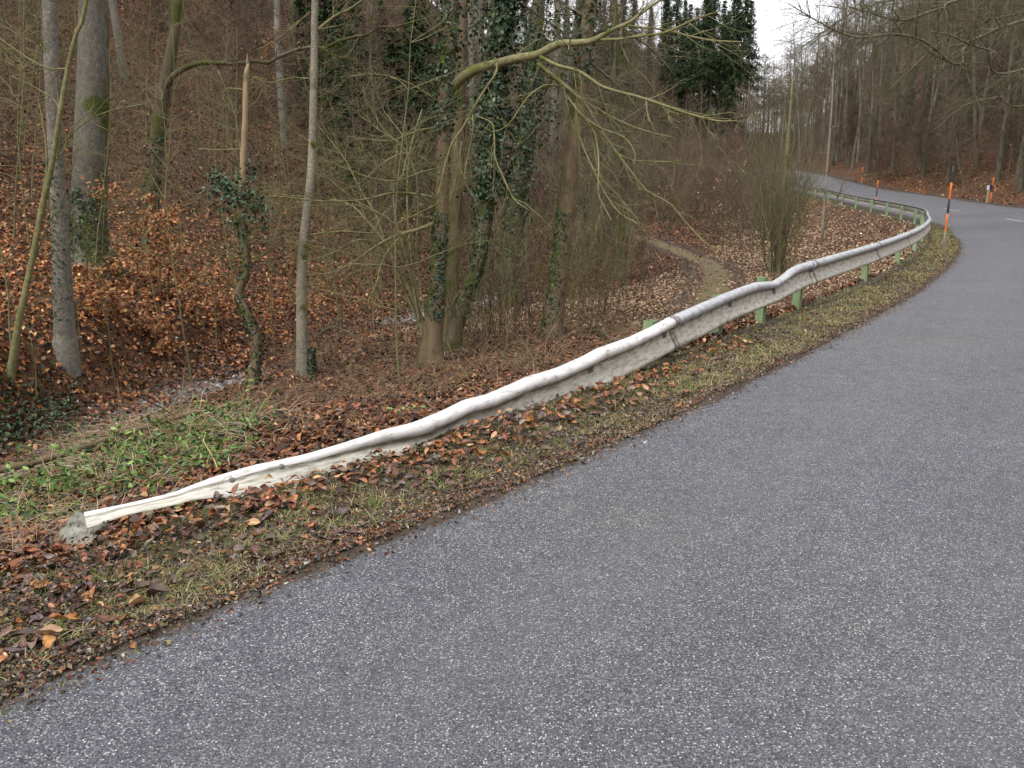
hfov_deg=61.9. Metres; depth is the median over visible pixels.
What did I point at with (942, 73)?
understory tree
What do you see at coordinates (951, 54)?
forest tree
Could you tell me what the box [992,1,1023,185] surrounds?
forest tree
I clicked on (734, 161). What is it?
shrub
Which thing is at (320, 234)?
leafy bush
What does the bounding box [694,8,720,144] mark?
spruce tree
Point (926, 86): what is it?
forest tree
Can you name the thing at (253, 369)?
broken tree
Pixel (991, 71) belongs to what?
understory tree
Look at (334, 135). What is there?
leafy bush
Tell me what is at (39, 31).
thin sapling
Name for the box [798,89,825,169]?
forest tree
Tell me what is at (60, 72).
shrub
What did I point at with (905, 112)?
understory tree
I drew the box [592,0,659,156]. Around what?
forest tree
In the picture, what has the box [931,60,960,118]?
understory tree
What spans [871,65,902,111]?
forest tree
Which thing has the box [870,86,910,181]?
understory tree
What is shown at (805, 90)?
forest tree
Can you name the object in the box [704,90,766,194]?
shrub
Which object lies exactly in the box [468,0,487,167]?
forest tree
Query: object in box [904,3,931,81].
forest tree
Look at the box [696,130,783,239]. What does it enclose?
shrub
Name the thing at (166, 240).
beech sapling
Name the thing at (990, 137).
understory tree
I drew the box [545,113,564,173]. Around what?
understory tree
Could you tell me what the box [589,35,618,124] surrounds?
slender tree
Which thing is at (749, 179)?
shrub
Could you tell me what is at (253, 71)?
shrub
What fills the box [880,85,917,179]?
understory tree
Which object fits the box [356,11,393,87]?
understory tree
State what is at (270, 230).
thin sapling
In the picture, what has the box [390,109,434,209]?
shrub
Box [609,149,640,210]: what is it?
shrub
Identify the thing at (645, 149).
shrub
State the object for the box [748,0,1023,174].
overhanging tree
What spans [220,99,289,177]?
shrub
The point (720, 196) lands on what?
shrub
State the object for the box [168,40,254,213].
thin sapling
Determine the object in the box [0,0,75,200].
thin sapling
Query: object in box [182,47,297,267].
thin sapling
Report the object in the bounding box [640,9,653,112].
spruce tree
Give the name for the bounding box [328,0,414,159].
forest tree
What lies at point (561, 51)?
forest tree
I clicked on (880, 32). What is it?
forest tree
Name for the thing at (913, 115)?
understory tree
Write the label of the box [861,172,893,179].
dead branch
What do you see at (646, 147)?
shrub
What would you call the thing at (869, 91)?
forest tree
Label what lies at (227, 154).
thin sapling
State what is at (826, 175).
sapling
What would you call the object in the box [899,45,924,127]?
forest tree
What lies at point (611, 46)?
spruce tree
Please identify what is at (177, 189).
shrub
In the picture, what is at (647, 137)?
slender tree
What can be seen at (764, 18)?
sky
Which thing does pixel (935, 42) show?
forest tree
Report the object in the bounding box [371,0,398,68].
spruce tree
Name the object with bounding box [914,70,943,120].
understory tree
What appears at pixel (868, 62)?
forest tree
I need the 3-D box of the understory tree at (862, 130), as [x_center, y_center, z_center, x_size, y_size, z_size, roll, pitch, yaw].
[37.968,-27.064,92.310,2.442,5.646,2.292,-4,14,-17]
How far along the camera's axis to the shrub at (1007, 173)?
51.35 m
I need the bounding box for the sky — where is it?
[430,0,907,131]
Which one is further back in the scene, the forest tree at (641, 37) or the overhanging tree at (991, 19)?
the forest tree at (641, 37)
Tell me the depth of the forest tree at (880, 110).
80.94 m
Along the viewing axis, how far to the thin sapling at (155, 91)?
19.50 m
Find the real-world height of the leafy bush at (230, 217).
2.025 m
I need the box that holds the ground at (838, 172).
[0,0,1023,701]
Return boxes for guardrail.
[58,157,930,552]
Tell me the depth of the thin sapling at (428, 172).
29.09 m
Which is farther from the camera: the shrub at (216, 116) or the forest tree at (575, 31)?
the forest tree at (575, 31)
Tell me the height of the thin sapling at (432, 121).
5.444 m
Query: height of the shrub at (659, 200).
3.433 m
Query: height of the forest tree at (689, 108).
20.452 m
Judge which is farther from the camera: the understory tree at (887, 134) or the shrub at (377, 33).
the understory tree at (887, 134)
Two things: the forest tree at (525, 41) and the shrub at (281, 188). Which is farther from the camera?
the forest tree at (525, 41)
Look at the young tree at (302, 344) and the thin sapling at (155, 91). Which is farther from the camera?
the thin sapling at (155, 91)
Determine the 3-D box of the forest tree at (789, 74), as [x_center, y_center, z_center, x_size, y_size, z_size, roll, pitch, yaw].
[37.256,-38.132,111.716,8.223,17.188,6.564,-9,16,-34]
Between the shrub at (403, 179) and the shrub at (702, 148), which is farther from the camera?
the shrub at (702, 148)
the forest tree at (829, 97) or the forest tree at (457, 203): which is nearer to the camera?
the forest tree at (457, 203)
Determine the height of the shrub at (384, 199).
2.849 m
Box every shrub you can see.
[0,0,28,96]
[0,0,74,93]
[0,8,43,165]
[2,1,158,207]
[29,19,76,118]
[37,0,74,58]
[62,14,250,271]
[109,19,155,122]
[110,32,155,128]
[120,4,165,75]
[133,1,215,93]
[157,44,197,120]
[171,61,189,105]
[182,6,252,123]
[183,26,216,79]
[191,0,252,102]
[205,2,299,123]
[215,67,242,121]
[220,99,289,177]
[243,0,273,59]
[248,108,307,249]
[249,48,275,101]
[256,17,333,150]
[293,106,366,193]
[331,102,435,249]
[342,2,399,76]
[348,187,378,245]
[353,50,466,253]
[360,146,405,236]
[370,132,418,215]
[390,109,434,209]
[391,63,514,240]
[406,64,543,266]
[422,95,555,286]
[498,87,613,261]
[506,108,637,269]
[509,79,590,212]
[511,145,559,246]
[529,174,550,227]
[531,67,668,262]
[536,53,643,236]
[551,135,682,268]
[552,147,615,245]
[556,104,602,214]
[561,104,669,243]
[576,115,649,275]
[579,88,634,210]
[579,101,635,240]
[580,143,657,259]
[581,146,633,252]
[584,78,662,208]
[584,116,631,211]
[586,76,688,217]
[589,158,645,266]
[595,178,645,251]
[599,110,633,184]
[606,101,676,223]
[608,140,666,221]
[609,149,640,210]
[615,91,675,197]
[630,101,715,217]
[638,81,747,223]
[642,89,709,231]
[644,173,662,214]
[646,165,671,219]
[653,104,715,171]
[656,78,722,200]
[657,111,695,195]
[658,136,719,226]
[661,95,727,217]
[664,126,729,205]
[667,98,733,189]
[668,117,759,242]
[670,148,710,203]
[671,82,742,165]
[676,165,714,234]
[679,133,728,207]
[684,155,721,221]
[687,81,782,210]
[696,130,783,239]
[699,117,770,203]
[700,125,781,207]
[701,148,747,233]
[702,151,728,200]
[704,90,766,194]
[704,121,805,236]
[707,65,767,154]
[709,157,740,214]
[714,121,774,248]
[716,134,778,230]
[717,122,779,252]
[720,63,843,274]
[721,76,780,143]
[726,111,816,205]
[729,93,809,228]
[731,122,775,184]
[739,91,777,156]
[741,100,772,158]
[742,122,780,198]
[745,69,793,147]
[749,127,802,187]
[752,97,775,152]
[755,82,808,148]
[757,125,834,225]
[758,99,794,145]
[763,169,808,234]
[769,74,844,160]
[770,110,792,151]
[773,78,810,152]
[773,133,817,212]
[774,85,833,153]
[779,156,813,228]
[782,69,854,153]
[782,141,825,210]
[869,140,894,180]
[936,145,963,190]
[963,166,978,191]
[972,154,997,193]
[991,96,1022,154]
[995,147,1018,192]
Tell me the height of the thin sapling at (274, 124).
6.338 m
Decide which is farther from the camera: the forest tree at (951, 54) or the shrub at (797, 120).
the shrub at (797, 120)
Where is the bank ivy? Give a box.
[0,344,99,447]
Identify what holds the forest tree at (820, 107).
on the ground at (838, 172)
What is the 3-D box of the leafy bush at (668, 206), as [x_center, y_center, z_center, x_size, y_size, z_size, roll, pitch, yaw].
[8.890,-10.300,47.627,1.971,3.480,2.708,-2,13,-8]
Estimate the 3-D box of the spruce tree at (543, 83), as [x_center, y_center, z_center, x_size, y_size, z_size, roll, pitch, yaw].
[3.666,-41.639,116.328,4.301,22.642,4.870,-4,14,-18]
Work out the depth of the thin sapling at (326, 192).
21.39 m
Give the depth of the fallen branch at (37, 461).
7.65 m
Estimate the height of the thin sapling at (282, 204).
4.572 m
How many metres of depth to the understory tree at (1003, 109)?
58.84 m
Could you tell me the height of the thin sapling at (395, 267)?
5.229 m
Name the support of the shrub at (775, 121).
on the ground at (838, 172)
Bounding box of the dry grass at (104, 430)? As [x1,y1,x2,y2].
[0,387,313,564]
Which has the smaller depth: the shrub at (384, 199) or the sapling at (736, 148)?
the shrub at (384, 199)
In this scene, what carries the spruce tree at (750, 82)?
on the ground at (838, 172)
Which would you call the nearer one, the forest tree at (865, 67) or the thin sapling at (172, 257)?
the thin sapling at (172, 257)
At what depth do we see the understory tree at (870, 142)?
79.11 m
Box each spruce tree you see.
[275,0,341,119]
[284,0,344,80]
[296,0,380,144]
[319,24,389,185]
[339,0,382,108]
[350,28,433,210]
[361,51,390,157]
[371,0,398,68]
[379,26,437,186]
[394,8,427,85]
[396,0,437,137]
[426,3,478,109]
[471,0,488,61]
[538,60,549,101]
[557,2,571,111]
[566,0,596,133]
[592,0,605,96]
[592,1,611,133]
[604,3,617,104]
[610,0,633,130]
[625,0,642,113]
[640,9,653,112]
[649,0,675,134]
[652,0,676,145]
[658,0,693,150]
[664,15,674,134]
[670,28,690,154]
[672,4,700,155]
[675,0,692,125]
[675,8,701,148]
[679,0,720,159]
[685,18,694,124]
[690,40,713,139]
[691,0,717,150]
[694,0,723,122]
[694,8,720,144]
[706,0,732,158]
[712,0,749,156]
[715,10,731,147]
[718,0,749,152]
[723,0,761,154]
[742,1,763,152]
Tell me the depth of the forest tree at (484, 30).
49.50 m
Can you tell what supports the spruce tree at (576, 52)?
on the ground at (838, 172)
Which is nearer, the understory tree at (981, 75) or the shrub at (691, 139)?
the shrub at (691, 139)
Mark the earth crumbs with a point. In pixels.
(50, 666)
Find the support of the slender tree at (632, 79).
on the ground at (838, 172)
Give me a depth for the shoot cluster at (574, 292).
17.34 m
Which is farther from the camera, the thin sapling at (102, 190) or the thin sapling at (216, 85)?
the thin sapling at (216, 85)
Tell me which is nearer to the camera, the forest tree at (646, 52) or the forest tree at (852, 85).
the forest tree at (852, 85)
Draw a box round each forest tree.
[108,0,127,78]
[273,0,288,148]
[289,0,299,72]
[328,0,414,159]
[348,0,394,75]
[396,1,436,41]
[402,0,440,91]
[442,0,530,190]
[443,0,467,335]
[467,3,522,101]
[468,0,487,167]
[477,0,482,108]
[508,37,512,104]
[511,0,618,142]
[515,1,550,77]
[517,0,582,141]
[540,3,553,105]
[547,0,608,103]
[548,0,578,211]
[550,0,600,88]
[564,4,612,78]
[575,0,648,161]
[592,0,612,104]
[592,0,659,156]
[616,0,660,135]
[630,8,663,97]
[638,0,682,135]
[639,5,660,94]
[675,0,738,157]
[678,20,691,140]
[767,25,804,156]
[767,51,795,161]
[769,66,793,144]
[770,3,824,164]
[773,18,824,143]
[774,71,800,152]
[776,32,823,166]
[780,81,801,129]
[788,51,809,153]
[789,42,826,168]
[792,0,833,154]
[792,20,827,131]
[792,47,828,157]
[792,68,820,150]
[797,0,887,165]
[798,39,831,159]
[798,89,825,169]
[799,34,835,159]
[804,4,856,162]
[806,0,868,158]
[808,70,834,153]
[808,75,833,157]
[808,85,823,154]
[809,14,839,132]
[811,44,836,141]
[811,48,837,150]
[815,0,870,161]
[819,0,876,166]
[821,68,836,144]
[822,0,870,141]
[823,0,856,133]
[825,18,867,154]
[827,0,901,145]
[827,27,854,112]
[829,0,885,162]
[829,77,856,116]
[833,0,893,147]
[835,27,876,155]
[837,0,904,169]
[837,1,877,67]
[839,0,905,162]
[850,0,926,170]
[850,14,892,176]
[851,0,918,164]
[853,27,876,96]
[856,17,888,132]
[861,0,917,136]
[862,0,932,169]
[863,1,892,117]
[863,6,908,119]
[865,10,904,125]
[869,0,939,161]
[870,45,899,134]
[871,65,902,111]
[874,1,921,114]
[875,2,909,101]
[890,29,912,103]
[891,0,978,178]
[897,0,938,152]
[899,0,939,113]
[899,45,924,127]
[900,4,980,129]
[902,0,992,140]
[902,1,980,169]
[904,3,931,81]
[906,0,950,119]
[908,1,1003,160]
[912,19,952,145]
[915,0,957,121]
[918,4,977,182]
[922,9,929,99]
[924,0,980,155]
[935,0,998,101]
[945,0,991,159]
[945,1,1022,166]
[955,1,988,124]
[967,0,1023,183]
[976,25,984,75]
[977,0,1013,93]
[978,4,1023,128]
[981,0,1023,192]
[986,0,1023,37]
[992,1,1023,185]
[996,3,1023,57]
[1002,39,1023,169]
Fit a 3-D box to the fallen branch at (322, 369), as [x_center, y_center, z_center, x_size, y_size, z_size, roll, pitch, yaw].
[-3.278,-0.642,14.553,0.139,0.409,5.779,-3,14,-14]
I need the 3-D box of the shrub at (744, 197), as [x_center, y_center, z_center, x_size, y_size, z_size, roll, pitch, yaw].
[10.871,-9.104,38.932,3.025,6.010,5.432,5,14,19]
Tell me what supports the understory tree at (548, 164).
on the ground at (838, 172)
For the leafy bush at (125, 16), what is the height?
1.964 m
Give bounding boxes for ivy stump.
[306,347,319,378]
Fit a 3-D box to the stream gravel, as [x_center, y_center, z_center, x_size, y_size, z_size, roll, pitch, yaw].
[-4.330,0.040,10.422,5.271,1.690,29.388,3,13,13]
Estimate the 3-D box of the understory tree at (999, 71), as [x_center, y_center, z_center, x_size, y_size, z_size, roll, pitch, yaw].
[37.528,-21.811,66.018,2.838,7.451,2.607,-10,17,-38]
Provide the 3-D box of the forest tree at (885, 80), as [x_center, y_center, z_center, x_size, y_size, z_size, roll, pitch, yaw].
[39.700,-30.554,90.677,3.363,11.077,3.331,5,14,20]
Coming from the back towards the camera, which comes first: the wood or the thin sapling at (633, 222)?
the wood
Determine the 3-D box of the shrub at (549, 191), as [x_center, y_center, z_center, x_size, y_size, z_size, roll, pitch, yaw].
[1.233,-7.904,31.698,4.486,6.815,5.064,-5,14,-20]
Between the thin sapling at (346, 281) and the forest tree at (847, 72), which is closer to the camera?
the thin sapling at (346, 281)
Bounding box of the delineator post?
[986,185,992,202]
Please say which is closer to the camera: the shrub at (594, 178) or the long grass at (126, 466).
the long grass at (126, 466)
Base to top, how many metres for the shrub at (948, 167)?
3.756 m
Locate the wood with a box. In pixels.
[624,0,926,153]
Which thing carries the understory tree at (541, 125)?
on the ground at (838, 172)
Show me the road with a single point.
(816, 560)
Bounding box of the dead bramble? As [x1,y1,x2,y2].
[150,268,819,448]
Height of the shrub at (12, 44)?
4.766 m
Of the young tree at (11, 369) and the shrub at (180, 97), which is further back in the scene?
the shrub at (180, 97)
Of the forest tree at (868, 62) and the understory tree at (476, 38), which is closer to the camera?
the understory tree at (476, 38)
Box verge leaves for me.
[0,225,949,685]
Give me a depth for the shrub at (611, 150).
60.17 m
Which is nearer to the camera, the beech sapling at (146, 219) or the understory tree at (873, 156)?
the beech sapling at (146, 219)
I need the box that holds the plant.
[216,447,234,459]
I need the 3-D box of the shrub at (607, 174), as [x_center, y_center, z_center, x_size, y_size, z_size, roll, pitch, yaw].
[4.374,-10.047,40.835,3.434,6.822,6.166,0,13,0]
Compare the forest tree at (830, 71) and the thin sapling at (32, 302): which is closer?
the thin sapling at (32, 302)
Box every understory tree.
[0,0,60,55]
[147,0,190,40]
[157,0,281,179]
[227,0,273,70]
[258,7,306,97]
[262,0,368,210]
[305,0,368,107]
[313,54,413,291]
[336,2,435,214]
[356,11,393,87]
[414,8,439,71]
[423,7,468,89]
[424,32,475,164]
[425,55,438,154]
[430,0,480,98]
[464,65,519,188]
[464,105,510,243]
[465,74,483,177]
[466,73,481,127]
[467,0,483,96]
[511,11,549,142]
[514,100,563,231]
[535,91,550,167]
[544,83,587,172]
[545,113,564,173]
[818,110,842,166]
[827,112,855,167]
[832,77,861,161]
[832,86,865,151]
[837,99,864,148]
[841,80,865,155]
[842,79,868,149]
[842,118,861,153]
[852,69,899,175]
[852,108,874,157]
[854,121,881,173]
[857,92,878,143]
[858,113,881,171]
[865,131,892,181]
[866,91,906,177]
[868,99,891,148]
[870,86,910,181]
[871,97,902,159]
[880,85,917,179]
[886,52,932,161]
[886,109,912,171]
[888,92,909,130]
[891,93,908,145]
[899,66,928,140]
[903,96,947,167]
[905,82,934,155]
[905,102,938,154]
[905,105,936,182]
[905,111,944,187]
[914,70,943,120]
[917,113,936,171]
[925,65,963,180]
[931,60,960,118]
[931,62,977,174]
[932,57,970,145]
[932,101,965,181]
[934,89,982,188]
[936,27,979,115]
[939,77,980,143]
[949,39,983,99]
[951,87,978,165]
[952,73,981,150]
[954,49,997,135]
[959,0,992,77]
[960,106,999,177]
[962,54,1008,122]
[962,59,983,121]
[963,94,1002,184]
[964,63,1007,143]
[971,34,1023,121]
[977,52,1014,134]
[977,62,1001,122]
[980,68,1023,179]
[985,49,1022,131]
[988,99,1023,182]
[992,69,1021,148]
[993,58,1023,151]
[997,26,1023,82]
[1003,18,1023,94]
[1004,72,1023,164]
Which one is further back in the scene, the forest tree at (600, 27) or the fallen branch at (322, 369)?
the forest tree at (600, 27)
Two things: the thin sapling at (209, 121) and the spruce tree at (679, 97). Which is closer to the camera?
the thin sapling at (209, 121)
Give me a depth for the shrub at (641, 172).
50.41 m
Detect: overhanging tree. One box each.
[722,0,1023,147]
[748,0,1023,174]
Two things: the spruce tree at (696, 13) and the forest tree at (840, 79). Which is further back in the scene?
the spruce tree at (696, 13)
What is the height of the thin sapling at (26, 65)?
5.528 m
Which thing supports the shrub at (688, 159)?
on the ground at (838, 172)
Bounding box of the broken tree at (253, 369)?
[171,54,279,387]
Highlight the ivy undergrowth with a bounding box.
[0,377,278,524]
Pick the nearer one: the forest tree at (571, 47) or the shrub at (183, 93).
the shrub at (183, 93)
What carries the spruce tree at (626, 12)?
on the ground at (838, 172)
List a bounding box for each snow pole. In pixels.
[875,180,878,209]
[942,166,954,245]
[989,177,994,201]
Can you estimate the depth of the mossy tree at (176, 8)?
16.74 m
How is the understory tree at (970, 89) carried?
on the ground at (838, 172)
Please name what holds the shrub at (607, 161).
on the ground at (838, 172)
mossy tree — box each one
[141,0,438,256]
[464,0,500,300]
[493,0,551,306]
[614,0,660,280]
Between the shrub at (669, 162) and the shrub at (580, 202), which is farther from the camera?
the shrub at (669, 162)
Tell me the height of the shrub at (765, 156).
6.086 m
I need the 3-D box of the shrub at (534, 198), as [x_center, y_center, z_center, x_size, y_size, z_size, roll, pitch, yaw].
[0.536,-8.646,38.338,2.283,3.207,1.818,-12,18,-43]
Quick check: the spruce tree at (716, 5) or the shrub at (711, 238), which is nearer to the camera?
the shrub at (711, 238)
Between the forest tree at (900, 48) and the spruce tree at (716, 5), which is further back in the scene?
the spruce tree at (716, 5)
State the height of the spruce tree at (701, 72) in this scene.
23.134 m
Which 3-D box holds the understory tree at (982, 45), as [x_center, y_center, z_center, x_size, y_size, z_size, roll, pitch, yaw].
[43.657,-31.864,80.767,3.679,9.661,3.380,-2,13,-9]
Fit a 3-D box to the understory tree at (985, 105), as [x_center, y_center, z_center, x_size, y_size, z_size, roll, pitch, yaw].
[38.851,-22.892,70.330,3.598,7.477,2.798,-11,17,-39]
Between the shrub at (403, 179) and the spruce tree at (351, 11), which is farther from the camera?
the spruce tree at (351, 11)
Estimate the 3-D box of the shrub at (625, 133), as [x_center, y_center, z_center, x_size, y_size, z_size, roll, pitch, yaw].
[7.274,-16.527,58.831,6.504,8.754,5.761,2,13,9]
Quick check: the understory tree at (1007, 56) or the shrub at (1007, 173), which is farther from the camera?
the understory tree at (1007, 56)
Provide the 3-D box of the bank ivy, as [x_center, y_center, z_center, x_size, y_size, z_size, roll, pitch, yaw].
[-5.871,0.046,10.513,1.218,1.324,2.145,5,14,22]
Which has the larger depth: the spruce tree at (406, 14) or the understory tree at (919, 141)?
the understory tree at (919, 141)
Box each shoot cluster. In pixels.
[405,199,529,358]
[459,200,550,344]
[459,213,528,330]
[459,225,528,336]
[468,188,576,320]
[488,202,596,329]
[519,191,615,312]
[539,215,622,321]
[569,223,635,315]
[570,189,661,312]
[611,205,662,282]
[618,225,667,299]
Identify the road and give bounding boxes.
[0,160,1023,767]
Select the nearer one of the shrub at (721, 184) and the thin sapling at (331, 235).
the thin sapling at (331, 235)
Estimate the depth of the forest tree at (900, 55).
105.24 m
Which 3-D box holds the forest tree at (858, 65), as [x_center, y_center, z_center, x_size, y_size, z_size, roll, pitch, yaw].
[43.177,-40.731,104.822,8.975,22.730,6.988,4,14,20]
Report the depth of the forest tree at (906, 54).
79.32 m
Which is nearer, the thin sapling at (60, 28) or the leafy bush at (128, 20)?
the thin sapling at (60, 28)
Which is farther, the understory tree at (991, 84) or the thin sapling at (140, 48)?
the understory tree at (991, 84)
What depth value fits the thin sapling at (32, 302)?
10.70 m
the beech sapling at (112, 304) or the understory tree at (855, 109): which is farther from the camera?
the understory tree at (855, 109)
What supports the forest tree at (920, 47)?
on the ground at (838, 172)
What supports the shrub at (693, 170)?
on the ground at (838, 172)
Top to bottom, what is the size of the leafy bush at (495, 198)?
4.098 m
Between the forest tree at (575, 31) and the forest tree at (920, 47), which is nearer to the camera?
the forest tree at (575, 31)
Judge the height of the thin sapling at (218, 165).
4.821 m
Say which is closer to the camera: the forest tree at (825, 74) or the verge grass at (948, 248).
the verge grass at (948, 248)
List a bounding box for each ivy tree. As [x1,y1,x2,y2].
[212,0,818,367]
[443,0,600,351]
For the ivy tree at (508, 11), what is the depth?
12.99 m
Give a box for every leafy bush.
[9,0,41,25]
[108,0,148,46]
[109,25,132,80]
[116,0,138,31]
[197,172,262,250]
[284,191,353,259]
[317,103,349,162]
[371,185,432,256]
[463,143,509,234]
[530,159,579,229]
[536,174,601,252]
[544,204,596,260]
[615,186,667,257]
[643,166,675,224]
[655,169,684,229]
[663,171,699,218]
[694,161,747,245]
[694,175,733,236]
[743,174,782,240]
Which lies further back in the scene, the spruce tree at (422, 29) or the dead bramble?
the spruce tree at (422, 29)
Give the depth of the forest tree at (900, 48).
108.39 m
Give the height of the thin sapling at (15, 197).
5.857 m
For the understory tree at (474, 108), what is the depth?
33.92 m
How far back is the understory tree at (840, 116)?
90.43 m
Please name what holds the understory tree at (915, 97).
on the ground at (838, 172)
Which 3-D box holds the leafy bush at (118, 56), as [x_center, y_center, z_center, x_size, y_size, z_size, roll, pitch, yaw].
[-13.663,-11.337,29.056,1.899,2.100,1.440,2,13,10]
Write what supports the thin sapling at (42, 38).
on the ground at (838, 172)
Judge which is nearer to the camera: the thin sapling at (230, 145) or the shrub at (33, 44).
the thin sapling at (230, 145)
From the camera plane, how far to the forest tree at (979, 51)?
89.70 m
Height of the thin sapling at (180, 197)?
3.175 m
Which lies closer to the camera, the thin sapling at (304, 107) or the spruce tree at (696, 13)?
the thin sapling at (304, 107)
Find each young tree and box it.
[0,0,176,382]
[184,0,486,378]
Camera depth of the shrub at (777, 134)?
122.38 m
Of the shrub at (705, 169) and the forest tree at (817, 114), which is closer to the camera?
the shrub at (705, 169)
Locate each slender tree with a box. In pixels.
[467,0,608,279]
[532,0,679,264]
[543,11,591,105]
[554,49,638,244]
[556,106,594,172]
[583,72,631,150]
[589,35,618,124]
[591,26,631,127]
[592,0,642,129]
[594,16,626,149]
[604,39,643,119]
[611,0,659,129]
[615,96,669,210]
[625,17,681,207]
[627,47,667,131]
[629,36,674,151]
[653,109,678,164]
[661,101,679,154]
[686,90,727,182]
[710,80,780,219]
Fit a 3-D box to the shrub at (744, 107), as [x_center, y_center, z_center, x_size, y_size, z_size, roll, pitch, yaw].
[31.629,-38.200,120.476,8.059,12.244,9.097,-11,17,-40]
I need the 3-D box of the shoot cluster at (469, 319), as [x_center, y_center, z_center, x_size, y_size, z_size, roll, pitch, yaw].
[-0.562,-1.460,12.018,1.860,2.313,1.826,8,15,30]
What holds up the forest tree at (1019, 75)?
on the ground at (838, 172)
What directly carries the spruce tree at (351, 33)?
on the ground at (838, 172)
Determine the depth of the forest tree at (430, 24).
43.79 m
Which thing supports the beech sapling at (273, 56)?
on the ground at (838, 172)
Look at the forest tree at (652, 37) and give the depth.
151.44 m
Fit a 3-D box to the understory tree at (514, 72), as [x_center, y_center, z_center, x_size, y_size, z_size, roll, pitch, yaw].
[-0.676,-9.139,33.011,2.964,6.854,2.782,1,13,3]
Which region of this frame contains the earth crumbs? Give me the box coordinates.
[0,236,964,721]
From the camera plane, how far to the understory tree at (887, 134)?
72.82 m
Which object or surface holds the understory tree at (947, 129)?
on the ground at (838, 172)
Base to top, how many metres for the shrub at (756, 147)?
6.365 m
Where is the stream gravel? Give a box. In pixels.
[0,281,544,473]
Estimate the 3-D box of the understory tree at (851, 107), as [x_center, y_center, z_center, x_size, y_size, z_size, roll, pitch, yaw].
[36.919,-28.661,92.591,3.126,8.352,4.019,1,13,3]
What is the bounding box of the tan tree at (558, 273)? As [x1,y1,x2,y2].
[524,0,716,340]
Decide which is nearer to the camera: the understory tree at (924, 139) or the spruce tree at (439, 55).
the spruce tree at (439, 55)
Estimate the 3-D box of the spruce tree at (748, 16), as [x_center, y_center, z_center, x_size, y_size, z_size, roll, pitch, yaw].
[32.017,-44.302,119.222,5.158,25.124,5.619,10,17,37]
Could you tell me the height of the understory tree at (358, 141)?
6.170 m
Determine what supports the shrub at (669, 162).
on the ground at (838, 172)
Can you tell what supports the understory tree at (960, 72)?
on the ground at (838, 172)
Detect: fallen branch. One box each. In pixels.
[0,341,250,473]
[312,331,323,372]
[313,319,356,337]
[591,312,611,342]
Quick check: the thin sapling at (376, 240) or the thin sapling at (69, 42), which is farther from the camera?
the thin sapling at (69, 42)
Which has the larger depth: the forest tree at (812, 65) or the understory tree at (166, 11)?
the forest tree at (812, 65)
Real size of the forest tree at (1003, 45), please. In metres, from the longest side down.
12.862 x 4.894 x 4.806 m
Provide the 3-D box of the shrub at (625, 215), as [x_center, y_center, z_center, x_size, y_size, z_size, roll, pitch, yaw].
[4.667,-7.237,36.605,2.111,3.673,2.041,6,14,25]
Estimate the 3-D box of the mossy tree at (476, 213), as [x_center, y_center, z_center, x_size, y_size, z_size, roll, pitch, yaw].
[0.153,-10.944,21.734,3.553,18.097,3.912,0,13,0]
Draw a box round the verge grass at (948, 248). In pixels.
[0,226,958,680]
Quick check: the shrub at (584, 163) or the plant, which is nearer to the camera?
the plant
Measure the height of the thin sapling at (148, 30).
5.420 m
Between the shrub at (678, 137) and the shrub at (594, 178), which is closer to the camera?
the shrub at (594, 178)
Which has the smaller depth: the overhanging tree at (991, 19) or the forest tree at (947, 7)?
the overhanging tree at (991, 19)
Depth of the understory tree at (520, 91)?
55.76 m
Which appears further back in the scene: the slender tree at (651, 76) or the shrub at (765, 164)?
the slender tree at (651, 76)
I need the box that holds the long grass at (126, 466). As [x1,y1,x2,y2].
[1,407,274,522]
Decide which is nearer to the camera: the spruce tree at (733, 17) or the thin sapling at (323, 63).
the thin sapling at (323, 63)
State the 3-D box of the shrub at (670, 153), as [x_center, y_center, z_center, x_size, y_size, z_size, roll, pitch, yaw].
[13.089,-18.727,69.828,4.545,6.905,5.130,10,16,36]
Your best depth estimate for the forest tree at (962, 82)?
72.14 m
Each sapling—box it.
[0,0,67,97]
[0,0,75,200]
[0,0,76,158]
[0,0,76,239]
[0,0,77,132]
[0,0,96,250]
[0,22,98,345]
[0,211,81,404]
[5,2,39,61]
[8,0,77,94]
[12,0,77,87]
[12,156,122,353]
[15,27,166,276]
[15,99,168,381]
[26,0,122,76]
[59,0,77,77]
[61,12,147,184]
[72,261,128,327]
[75,3,239,292]
[80,175,188,288]
[82,73,282,381]
[92,135,217,324]
[108,0,207,143]
[109,1,179,112]
[109,4,207,181]
[118,209,221,299]
[127,311,184,355]
[136,0,320,315]
[139,123,229,278]
[156,0,242,131]
[165,260,235,331]
[167,169,268,355]
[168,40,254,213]
[169,60,300,289]
[176,11,250,163]
[179,15,270,204]
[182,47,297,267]
[202,97,324,355]
[207,5,319,190]
[207,34,257,141]
[217,0,338,179]
[228,22,323,122]
[233,5,298,152]
[233,91,347,305]
[233,150,311,318]
[248,46,371,200]
[252,16,353,205]
[257,86,330,211]
[268,0,508,378]
[275,0,366,181]
[287,117,354,270]
[293,162,381,317]
[296,0,385,190]
[297,30,431,259]
[309,198,386,355]
[312,87,429,328]
[316,137,389,263]
[325,127,451,343]
[405,90,469,236]
[413,78,470,185]
[461,111,578,329]
[568,198,640,330]
[593,150,669,283]
[726,82,746,217]
[807,38,845,232]
[818,146,856,244]
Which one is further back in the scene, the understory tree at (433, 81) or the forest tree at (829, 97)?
the forest tree at (829, 97)
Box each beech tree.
[41,0,81,377]
[66,0,127,280]
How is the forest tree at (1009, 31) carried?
on the ground at (838, 172)
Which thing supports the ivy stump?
on the ground at (838, 172)
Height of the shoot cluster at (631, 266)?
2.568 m

